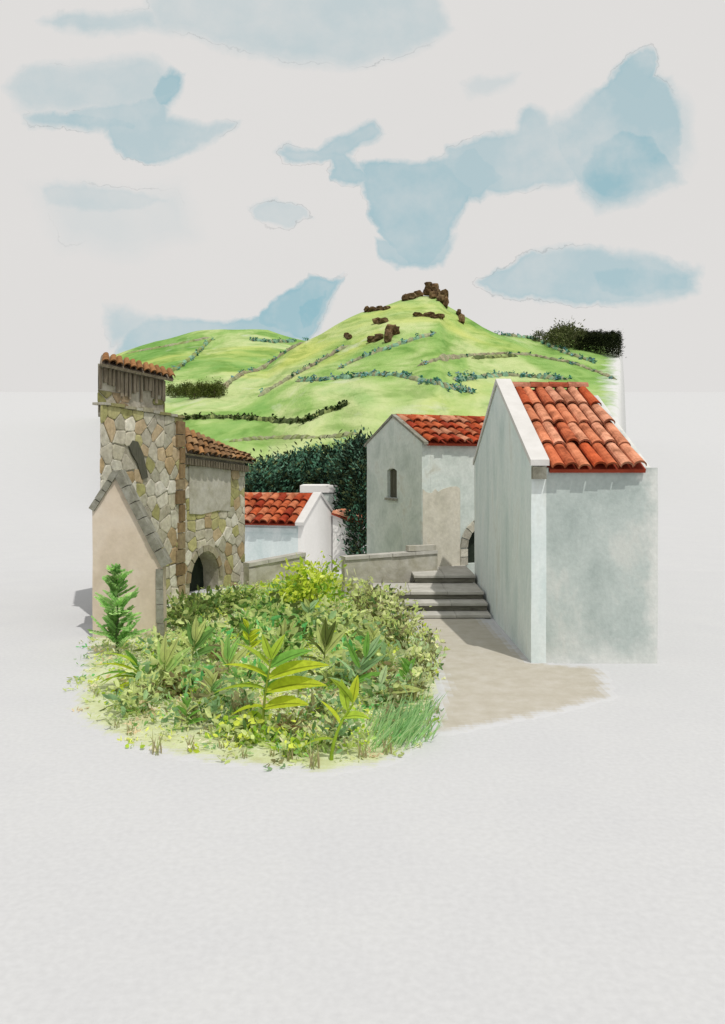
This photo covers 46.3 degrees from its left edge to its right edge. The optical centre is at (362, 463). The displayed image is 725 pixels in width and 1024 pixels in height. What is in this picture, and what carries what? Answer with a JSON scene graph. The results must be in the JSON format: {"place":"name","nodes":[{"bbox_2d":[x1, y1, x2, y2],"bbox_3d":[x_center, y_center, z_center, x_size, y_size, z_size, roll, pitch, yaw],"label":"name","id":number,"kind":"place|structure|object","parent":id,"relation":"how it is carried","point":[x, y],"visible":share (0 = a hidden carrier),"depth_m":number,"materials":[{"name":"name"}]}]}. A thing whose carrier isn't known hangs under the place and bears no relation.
{"place":"outdoors","nodes":[
{"label":"outdoors","id":0,"kind":"place"},
{"bbox_2d":[222,337,308,391],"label":"field wall","id":1,"kind":"structure","parent":0,"point":[240,374],"depth_m":178.91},
{"bbox_2d":[258,344,347,396],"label":"field wall","id":2,"kind":"structure","parent":0,"point":[294,374],"depth_m":155.31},
{"bbox_2d":[0,392,724,1023],"bbox_3d":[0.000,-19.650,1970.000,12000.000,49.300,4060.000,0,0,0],"label":"ground","id":3,"kind":"structure","parent":0,"point":[564,868],"depth_m":7.15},
{"bbox_2d":[89,469,171,637],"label":"gabled shed","id":4,"kind":"structure","parent":3,"relation":"on","point":[126,536],"depth_m":15.60,"materials":[{"name":"paint"}]},
{"bbox_2d":[92,352,184,603],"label":"stone house","id":5,"kind":"structure","parent":3,"relation":"on","point":[142,438],"depth_m":18.64,"materials":[{"name":"beige stone"}]},
{"bbox_2d":[183,427,255,596],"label":"stone wing","id":6,"kind":"structure","parent":3,"relation":"on","point":[214,521],"depth_m":21.53,"materials":[{"name":"stone"}]},
{"bbox_2d":[64,578,437,775],"bbox_3d":[-1.809,3.212,16.221,6.840,0.036,15.390,0,0,0],"label":"garden bed","id":7,"kind":"object","parent":3,"relation":"on","point":[259,758],"visible":0.19,"depth_m":10.09,"materials":[{"name":"plant"}]},
{"bbox_2d":[87,563,150,653],"bbox_3d":[-4.101,2.441,14.262,1.022,1.579,1.046,0,0,-19],"label":"young fir","id":8,"kind":"object","parent":7,"relation":"on","point":[115,582],"visible":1,"depth_m":14.14,"materials":[{"name":"green plant"}]},
{"bbox_2d":[92,650,156,690],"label":"long leaved plant","id":9,"kind":"object","parent":7,"relation":"on","point":[131,658],"visible":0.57,"depth_m":12.04,"materials":[{"name":"green plant"}]},
{"bbox_2d":[99,669,169,717],"bbox_3d":[-2.898,3.004,10.902,0.805,0.612,0.915,0,0,-5],"label":"pale shrub","id":10,"kind":"object","parent":7,"relation":"on","point":[128,697],"visible":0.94,"depth_m":10.79,"materials":[{"name":"green plant"}]},
{"bbox_2d":[123,652,197,698],"bbox_3d":[-2.793,2.976,11.659,1.045,0.700,0.920,0,0,-2],"label":"pale shrub","id":11,"kind":"object","parent":7,"relation":"on","point":[148,675],"visible":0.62,"depth_m":11.69,"materials":[{"name":"green plant"}]},
{"bbox_2d":[133,634,195,676],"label":"fan leaved plant","id":12,"kind":"object","parent":7,"relation":"on","point":[164,653],"visible":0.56,"depth_m":12.10,"materials":[{"name":"green plant"}]},
{"bbox_2d":[133,621,195,657],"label":"pale shrub","id":13,"kind":"object","parent":7,"relation":"on","point":[160,639],"visible":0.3,"depth_m":13.80,"materials":[{"name":"green plant"}]},
{"bbox_2d":[141,639,202,671],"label":"pale shrub","id":14,"kind":"object","parent":7,"relation":"on","point":[186,660],"visible":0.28,"depth_m":12.67,"materials":[{"name":"green plant"}]},
{"bbox_2d":[160,670,201,697],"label":"brown shrub","id":15,"kind":"object","parent":7,"relation":"on","point":[173,692],"visible":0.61,"depth_m":11.55,"materials":[{"name":"green plant"}]},
{"bbox_2d":[167,589,208,623],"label":"dark green shrub","id":16,"kind":"object","parent":7,"relation":"on","point":[174,600],"visible":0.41,"depth_m":16.95,"materials":[{"name":"green plant"}]},
{"bbox_2d":[174,697,205,728],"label":"slim plant","id":17,"kind":"object","parent":7,"relation":"on","point":[184,705],"visible":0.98,"depth_m":10.15,"materials":[{"name":"green plant"}]},
{"bbox_2d":[164,600,216,633],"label":"dark green shrub","id":18,"kind":"object","parent":7,"relation":"on","point":[184,613],"visible":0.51,"depth_m":15.97,"materials":[{"name":"green plant"}]},
{"bbox_2d":[164,658,227,698],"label":"mint shrub","id":19,"kind":"object","parent":7,"relation":"on","point":[192,676],"visible":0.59,"depth_m":11.60,"materials":[{"name":"green plant"}]},
{"bbox_2d":[163,685,229,725],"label":"sage shrub","id":20,"kind":"object","parent":7,"relation":"on","point":[213,707],"visible":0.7,"depth_m":10.43,"materials":[{"name":"green plant"}]},
{"bbox_2d":[176,616,220,660],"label":"fan leaved plant","id":21,"kind":"object","parent":7,"relation":"on","point":[197,638],"visible":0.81,"depth_m":13.57,"materials":[{"name":"green plant"}]},
{"bbox_2d":[170,612,226,647],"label":"leafy shrub","id":22,"kind":"object","parent":7,"relation":"on","point":[213,625],"visible":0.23,"depth_m":14.87,"materials":[{"name":"green plant"}]},
{"bbox_2d":[176,585,223,617],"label":"dark green shrub","id":23,"kind":"object","parent":7,"relation":"on","point":[192,595],"visible":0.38,"depth_m":17.25,"materials":[{"name":"green plant"}]},
{"bbox_2d":[199,667,224,702],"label":"slim plant","id":24,"kind":"object","parent":7,"relation":"on","point":[210,681],"visible":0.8,"depth_m":10.88,"materials":[{"name":"green plant"}]},
{"bbox_2d":[195,585,235,614],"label":"dark green shrub","id":25,"kind":"object","parent":7,"relation":"on","point":[219,598],"visible":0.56,"depth_m":17.86,"materials":[{"name":"green plant"}]},
{"bbox_2d":[176,668,255,706],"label":"sage shrub","id":26,"kind":"object","parent":7,"relation":"on","point":[198,694],"visible":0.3,"depth_m":11.18,"materials":[{"name":"green plant"}]},
{"bbox_2d":[200,626,235,655],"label":"mint shrub","id":27,"kind":"object","parent":7,"relation":"on","point":[219,639],"visible":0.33,"depth_m":14.12,"materials":[{"name":"green plant"}]},
{"bbox_2d":[205,705,257,739],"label":"yellow shrub","id":28,"kind":"object","parent":7,"relation":"on","point":[222,724],"visible":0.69,"depth_m":9.92,"materials":[{"name":"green plant"}]},
{"bbox_2d":[212,635,257,675],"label":"fan leaved plant","id":29,"kind":"object","parent":7,"relation":"on","point":[229,654],"visible":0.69,"depth_m":12.46,"materials":[{"name":"green plant"}]},
{"bbox_2d":[213,682,265,720],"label":"sage shrub","id":30,"kind":"object","parent":7,"relation":"on","point":[236,700],"visible":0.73,"depth_m":10.82,"materials":[{"name":"green plant"}]},
{"bbox_2d":[221,604,264,642],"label":"leafy shrub","id":31,"kind":"object","parent":7,"relation":"on","point":[236,620],"visible":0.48,"depth_m":15.57,"materials":[{"name":"green plant"}]},
{"bbox_2d":[239,618,261,655],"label":"slim plant","id":32,"kind":"object","parent":7,"relation":"on","point":[247,637],"visible":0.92,"depth_m":14.18,"materials":[{"name":"green plant"}]},
{"bbox_2d":[228,657,273,688],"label":"mint shrub","id":33,"kind":"object","parent":7,"relation":"on","point":[243,674],"visible":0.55,"depth_m":12.14,"materials":[{"name":"green plant"}]},
{"bbox_2d":[227,719,275,748],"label":"yellow shrub","id":34,"kind":"object","parent":7,"relation":"on","point":[247,740],"visible":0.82,"depth_m":9.60,"materials":[{"name":"green plant"}]},
{"bbox_2d":[232,701,276,738],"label":"yellow shrub","id":35,"kind":"object","parent":7,"relation":"on","point":[258,719],"visible":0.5,"depth_m":10.05,"materials":[{"name":"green plant"}]},
{"bbox_2d":[63,576,446,770],"bbox_3d":[-1.778,3.065,16.236,6.529,0.287,14.897,0,0,0],"label":"ground cover","id":36,"kind":"object","parent":7,"relation":"on","point":[350,744],"visible":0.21,"depth_m":11.49,"materials":[{"name":"green plant"}]},
{"bbox_2d":[241,610,283,639],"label":"mint shrub","id":37,"kind":"object","parent":7,"relation":"on","point":[261,625],"visible":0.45,"depth_m":15.15,"materials":[{"name":"green plant"}]},
{"bbox_2d":[237,590,291,620],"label":"leafy shrub","id":38,"kind":"object","parent":7,"relation":"on","point":[266,603],"visible":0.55,"depth_m":17.09,"materials":[{"name":"green plant"}]},
{"bbox_2d":[241,712,296,749],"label":"yellow shrub","id":39,"kind":"object","parent":7,"relation":"on","point":[267,732],"visible":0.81,"depth_m":9.63,"materials":[{"name":"green plant"}]},
{"bbox_2d":[213,634,328,732],"bbox_3d":[-1.092,2.628,10.184,1.389,1.186,0.540,0,0,0],"label":"broad leaved plant","id":40,"kind":"object","parent":7,"relation":"on","point":[286,682],"visible":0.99,"depth_m":10.11,"materials":[{"name":"green plant"}]},
{"bbox_2d":[259,622,310,658],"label":"leafy shrub","id":41,"kind":"object","parent":7,"relation":"on","point":[290,643],"visible":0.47,"depth_m":13.75,"materials":[{"name":"green plant"}]},
{"bbox_2d":[257,577,313,609],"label":"leafy shrub","id":42,"kind":"object","parent":7,"relation":"on","point":[274,585],"visible":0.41,"depth_m":18.55,"materials":[{"name":"green plant"}]},
{"bbox_2d":[270,708,306,736],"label":"brown shrub","id":43,"kind":"object","parent":7,"relation":"on","point":[291,717],"visible":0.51,"depth_m":10.02,"materials":[{"name":"green plant"}]},
{"bbox_2d":[258,600,321,627],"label":"leafy shrub","id":44,"kind":"object","parent":7,"relation":"on","point":[278,612],"visible":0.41,"depth_m":15.83,"materials":[{"name":"green plant"}]},
{"bbox_2d":[275,728,313,760],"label":"yellow shrub","id":45,"kind":"object","parent":7,"relation":"on","point":[291,745],"visible":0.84,"depth_m":9.27,"materials":[{"name":"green plant"}]},
{"bbox_2d":[278,609,328,646],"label":"leafy shrub","id":46,"kind":"object","parent":7,"relation":"on","point":[310,630],"visible":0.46,"depth_m":15.11,"materials":[{"name":"green plant"}]},
{"bbox_2d":[280,721,330,752],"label":"yellow shrub","id":47,"kind":"object","parent":7,"relation":"on","point":[307,737],"visible":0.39,"depth_m":9.53,"materials":[{"name":"green plant"}]},
{"bbox_2d":[273,551,355,609],"bbox_3d":[-1.106,2.564,18.353,1.644,1.339,1.972,0,0,-17],"label":"flowering bush","id":48,"kind":"object","parent":7,"relation":"on","point":[318,583],"visible":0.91,"depth_m":18.10,"materials":[{"name":"green plant"}]},
{"bbox_2d":[300,618,348,662],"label":"fan leaved plant","id":49,"kind":"object","parent":7,"relation":"on","point":[328,641],"visible":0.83,"depth_m":13.27,"materials":[{"name":"green plant"}]},
{"bbox_2d":[292,688,358,719],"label":"sage shrub","id":50,"kind":"object","parent":7,"relation":"on","point":[318,702],"visible":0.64,"depth_m":10.59,"materials":[{"name":"green plant"}]},
{"bbox_2d":[289,650,362,693],"bbox_3d":[-0.553,2.976,12.165,1.045,0.700,0.920,0,0,-32],"label":"pale shrub","id":51,"kind":"object","parent":7,"relation":"on","point":[321,677],"visible":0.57,"depth_m":12.07,"materials":[{"name":"green plant"}]},
{"bbox_2d":[300,675,369,760],"bbox_3d":[-0.308,2.768,9.223,0.773,0.909,0.194,0,0,0],"label":"leaning plant","id":52,"kind":"object","parent":7,"relation":"on","point":[347,696],"visible":0.99,"depth_m":9.21,"materials":[{"name":"green plant"}]},
{"bbox_2d":[311,699,372,745],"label":"sage shrub","id":53,"kind":"object","parent":7,"relation":"on","point":[333,725],"visible":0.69,"depth_m":9.74,"materials":[{"name":"green plant"}]},
{"bbox_2d":[321,628,363,660],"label":"mint shrub","id":54,"kind":"object","parent":7,"relation":"on","point":[343,643],"visible":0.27,"depth_m":13.72,"materials":[{"name":"green plant"}]},
{"bbox_2d":[309,593,376,633],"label":"pale shrub","id":55,"kind":"object","parent":7,"relation":"on","point":[332,617],"visible":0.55,"depth_m":16.00,"materials":[{"name":"green plant"}]},
{"bbox_2d":[316,653,378,691],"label":"sage shrub","id":56,"kind":"object","parent":7,"relation":"on","point":[357,670],"visible":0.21,"depth_m":12.03,"materials":[{"name":"green plant"}]},
{"bbox_2d":[319,613,389,643],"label":"pale shrub","id":57,"kind":"object","parent":7,"relation":"on","point":[341,627],"visible":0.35,"depth_m":14.70,"materials":[{"name":"green plant"}]},
{"bbox_2d":[328,632,385,685],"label":"fan leaved plant","id":58,"kind":"object","parent":7,"relation":"on","point":[370,650],"visible":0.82,"depth_m":11.77,"materials":[{"name":"green plant"}]},
{"bbox_2d":[339,569,380,615],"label":"shrub","id":59,"kind":"object","parent":7,"relation":"on","point":[355,590],"visible":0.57,"depth_m":17.90,"materials":[{"name":"green plant"}]},
{"bbox_2d":[340,627,403,669],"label":"pale shrub","id":60,"kind":"object","parent":7,"relation":"on","point":[384,648],"visible":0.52,"depth_m":13.12,"materials":[{"name":"green plant"}]},
{"bbox_2d":[353,570,403,620],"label":"shrub","id":61,"kind":"object","parent":7,"relation":"on","point":[370,588],"visible":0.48,"depth_m":17.33,"materials":[{"name":"green plant"}]},
{"bbox_2d":[364,595,405,636],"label":"shrub","id":62,"kind":"object","parent":7,"relation":"on","point":[384,615],"visible":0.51,"depth_m":15.21,"materials":[{"name":"green plant"}]},
{"bbox_2d":[348,663,422,709],"bbox_3d":[0.283,2.980,11.236,1.016,0.648,0.830,0,0,-6],"label":"sage shrub","id":63,"kind":"object","parent":7,"relation":"on","point":[368,688],"visible":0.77,"depth_m":11.22,"materials":[{"name":"green plant"}]},
{"bbox_2d":[364,693,406,738],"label":"grass tuft","id":64,"kind":"object","parent":7,"relation":"on","point":[376,724],"visible":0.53,"depth_m":10.00,"materials":[{"name":"green plant"}]},
{"bbox_2d":[365,583,410,623],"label":"shrub","id":65,"kind":"object","parent":7,"relation":"on","point":[395,597],"visible":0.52,"depth_m":16.56,"materials":[{"name":"green plant"}]},
{"bbox_2d":[359,665,423,694],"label":"pale leaved plant","id":66,"kind":"object","parent":7,"relation":"on","point":[382,675],"visible":0.69,"depth_m":11.30,"materials":[{"name":"green plant"}]},
{"bbox_2d":[368,701,421,752],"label":"grass tuft","id":67,"kind":"object","parent":7,"relation":"on","point":[383,736],"visible":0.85,"depth_m":9.50,"materials":[{"name":"green plant"}]},
{"bbox_2d":[368,695,430,731],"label":"sage shrub","id":68,"kind":"object","parent":7,"relation":"on","point":[387,707],"visible":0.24,"depth_m":10.25,"materials":[{"name":"green plant"}]},
{"bbox_2d":[376,609,423,648],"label":"dark shrub","id":69,"kind":"object","parent":7,"relation":"on","point":[396,635],"visible":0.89,"depth_m":14.53,"materials":[{"name":"green plant"}]},
{"bbox_2d":[388,594,430,630],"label":"shrub","id":70,"kind":"object","parent":7,"relation":"on","point":[403,607],"visible":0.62,"depth_m":16.08,"materials":[{"name":"green plant"}]},
{"bbox_2d":[384,696,434,744],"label":"grass tuft","id":71,"kind":"object","parent":7,"relation":"on","point":[414,722],"visible":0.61,"depth_m":9.71,"materials":[{"name":"green plant"}]},
{"bbox_2d":[395,706,433,750],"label":"grass tuft","id":72,"kind":"object","parent":7,"relation":"on","point":[415,735],"visible":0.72,"depth_m":9.61,"materials":[{"name":"green plant"}]},
{"bbox_2d":[395,640,434,676],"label":"dark shrub","id":73,"kind":"object","parent":7,"relation":"on","point":[418,649],"visible":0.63,"depth_m":12.72,"materials":[{"name":"green plant"}]},
{"bbox_2d":[401,669,432,700],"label":"shrub","id":74,"kind":"object","parent":7,"relation":"on","point":[418,683],"visible":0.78,"depth_m":11.41,"materials":[{"name":"green plant"}]},
{"bbox_2d":[404,618,440,649],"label":"dark shrub","id":75,"kind":"object","parent":7,"relation":"on","point":[421,635],"visible":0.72,"depth_m":14.43,"materials":[{"name":"green plant"}]},
{"bbox_2d":[410,708,445,742],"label":"grass tuft","id":76,"kind":"object","parent":7,"relation":"on","point":[434,732],"visible":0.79,"depth_m":9.78,"materials":[{"name":"green plant"}]},
{"bbox_2d":[409,634,450,665],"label":"dark shrub","id":77,"kind":"object","parent":7,"relation":"on","point":[431,648],"visible":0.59,"depth_m":13.32,"materials":[{"name":"green plant"}]},
{"bbox_2d":[414,647,446,676],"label":"shrub","id":78,"kind":"object","parent":7,"relation":"on","point":[427,655],"visible":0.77,"depth_m":12.61,"materials":[{"name":"green plant"}]},
{"bbox_2d":[245,461,280,495],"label":"dark tree","id":79,"kind":"object","parent":3,"relation":"on","point":[252,484],"visible":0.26,"depth_m":49.76,"materials":[{"name":"green plant"}]},
{"bbox_2d":[243,552,305,586],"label":"garden wall","id":80,"kind":"structure","parent":3,"relation":"on","point":[263,570],"depth_m":22.41,"materials":[{"name":"stone"}]},
{"bbox_2d":[257,462,295,492],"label":"dark tree","id":81,"kind":"object","parent":3,"relation":"on","point":[281,487],"visible":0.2,"depth_m":50.72,"materials":[{"name":"green plant"}]},
{"bbox_2d":[245,492,332,571],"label":"gabled house","id":82,"kind":"structure","parent":3,"relation":"on","point":[277,524],"depth_m":34.69,"materials":[{"name":"paint"}]},
{"bbox_2d":[275,453,309,492],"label":"dark tree","id":83,"kind":"object","parent":3,"relation":"on","point":[294,484],"visible":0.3,"depth_m":51.53,"materials":[{"name":"green plant"}]},
{"bbox_2d":[296,447,335,492],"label":"dark tree","id":84,"kind":"object","parent":3,"relation":"on","point":[312,475],"visible":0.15,"depth_m":51.58,"materials":[{"name":"green plant"}]},
{"bbox_2d":[300,484,338,507],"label":"flat roofed building","id":85,"kind":"structure","parent":3,"relation":"on","point":[327,490],"depth_m":43.93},
{"bbox_2d":[309,444,338,483],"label":"dark tree","id":86,"kind":"object","parent":3,"relation":"on","point":[330,468],"visible":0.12,"depth_m":50.75,"materials":[{"name":"green plant"}]},
{"bbox_2d":[330,436,352,509],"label":"dark conifer","id":87,"kind":"object","parent":3,"relation":"on","point":[336,503],"visible":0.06,"depth_m":42.95,"materials":[{"name":"green plant"}]},
{"bbox_2d":[333,429,361,509],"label":"dark conifer","id":88,"kind":"object","parent":3,"relation":"on","point":[344,465],"visible":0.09,"depth_m":40.80,"materials":[{"name":"green plant"}]},
{"bbox_2d":[331,509,366,571],"bbox_3d":[-0.421,3.514,38.028,1.485,2.971,1.858,0,0,15],"label":"lean to","id":89,"kind":"object","parent":3,"relation":"on","point":[338,551],"visible":0.23,"depth_m":37.39,"materials":[{"name":"paint"}]},
{"bbox_2d":[337,447,366,556],"bbox_3d":[-0.074,2.322,37.013,2.070,6.124,1.630,0,0,21],"label":"dark conifer","id":90,"kind":"object","parent":3,"relation":"on","point":[357,501],"visible":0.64,"depth_m":36.77,"materials":[{"name":"green plant"}]},
{"bbox_2d":[336,424,368,514],"bbox_3d":[0.050,1.801,39.500,2.280,7.305,2.473,0,0,7],"label":"dark conifer","id":91,"kind":"object","parent":3,"relation":"on","point":[361,441],"visible":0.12,"depth_m":39.33,"materials":[{"name":"green plant"}]},
{"bbox_2d":[341,550,437,598],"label":"garden wall","id":92,"kind":"structure","parent":3,"relation":"on","point":[390,567],"depth_m":20.40,"materials":[{"name":"stone"}]},
{"bbox_2d":[364,414,484,573],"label":"gabled house","id":93,"kind":"structure","parent":3,"relation":"on","point":[420,479],"depth_m":22.09,"materials":[{"name":"paint"}]},
{"bbox_2d":[384,469,397,500],"bbox_3d":[0.844,0.550,23.061,0.200,0.870,0.710,0,0,-25],"label":"window","id":94,"kind":"structure","parent":93,"relation":"in","point":[393,473],"depth_m":23.17,"materials":[{"name":"grey stone"}]},
{"bbox_2d":[372,565,490,618],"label":"stone steps","id":95,"kind":"structure","parent":3,"relation":"on","point":[456,591],"depth_m":18.59,"materials":[{"name":"stone"}]},
{"bbox_2d":[473,379,657,663],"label":"gabled house","id":96,"kind":"structure","parent":3,"relation":"on","point":[566,527],"depth_m":13.61,"materials":[{"name":"paint"}]},
{"bbox_2d":[0,0,724,391],"label":"sky","id":97,"kind":"structure","parent":0,"point":[169,168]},
{"bbox_2d":[116,296,625,464],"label":"hills","id":98,"kind":"structure","parent":0,"point":[375,402],"depth_m":146.34,"materials":[{"name":"green plant"}]},
{"bbox_2d":[181,399,349,423],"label":"hedge","id":99,"kind":"object","parent":98,"relation":"on","point":[297,419],"visible":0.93,"depth_m":124.02,"materials":[{"name":"plant"}]},
{"bbox_2d":[229,431,357,441],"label":"field wall","id":100,"kind":"structure","parent":98,"relation":"on","point":[298,436],"depth_m":108.15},
{"bbox_2d":[295,369,476,393],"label":"hedge","id":101,"kind":"object","parent":98,"relation":"on","point":[460,388],"visible":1,"depth_m":129.18,"materials":[{"name":"plant"}]},
{"bbox_2d":[338,330,436,368],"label":"field wall","id":102,"kind":"structure","parent":98,"relation":"on","point":[402,341],"depth_m":147.28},
{"bbox_2d":[423,282,448,308],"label":"rock outcrop","id":103,"kind":"object","parent":98,"relation":"on","point":[431,290],"visible":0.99,"depth_m":187.97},
{"bbox_2d":[448,369,571,383],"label":"hedge","id":104,"kind":"object","parent":98,"relation":"on","point":[459,378],"visible":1,"depth_m":142.06,"materials":[{"name":"plant"}]},
{"bbox_2d":[417,351,616,379],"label":"field wall","id":105,"kind":"structure","parent":98,"relation":"on","point":[444,357],"depth_m":153.57,"materials":[{"name":"stone"}]},
{"bbox_2d":[494,330,596,363],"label":"hedge","id":106,"kind":"object","parent":98,"relation":"on","point":[579,357],"visible":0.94,"depth_m":175.15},
{"bbox_2d":[558,319,588,348],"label":"round bush","id":107,"kind":"object","parent":98,"relation":"on","point":[580,333],"visible":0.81,"depth_m":172.01,"materials":[{"name":"green plant"}]},
{"bbox_2d":[409,618,618,735],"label":"path","id":108,"kind":"structure","parent":0,"point":[491,674],"depth_m":12.38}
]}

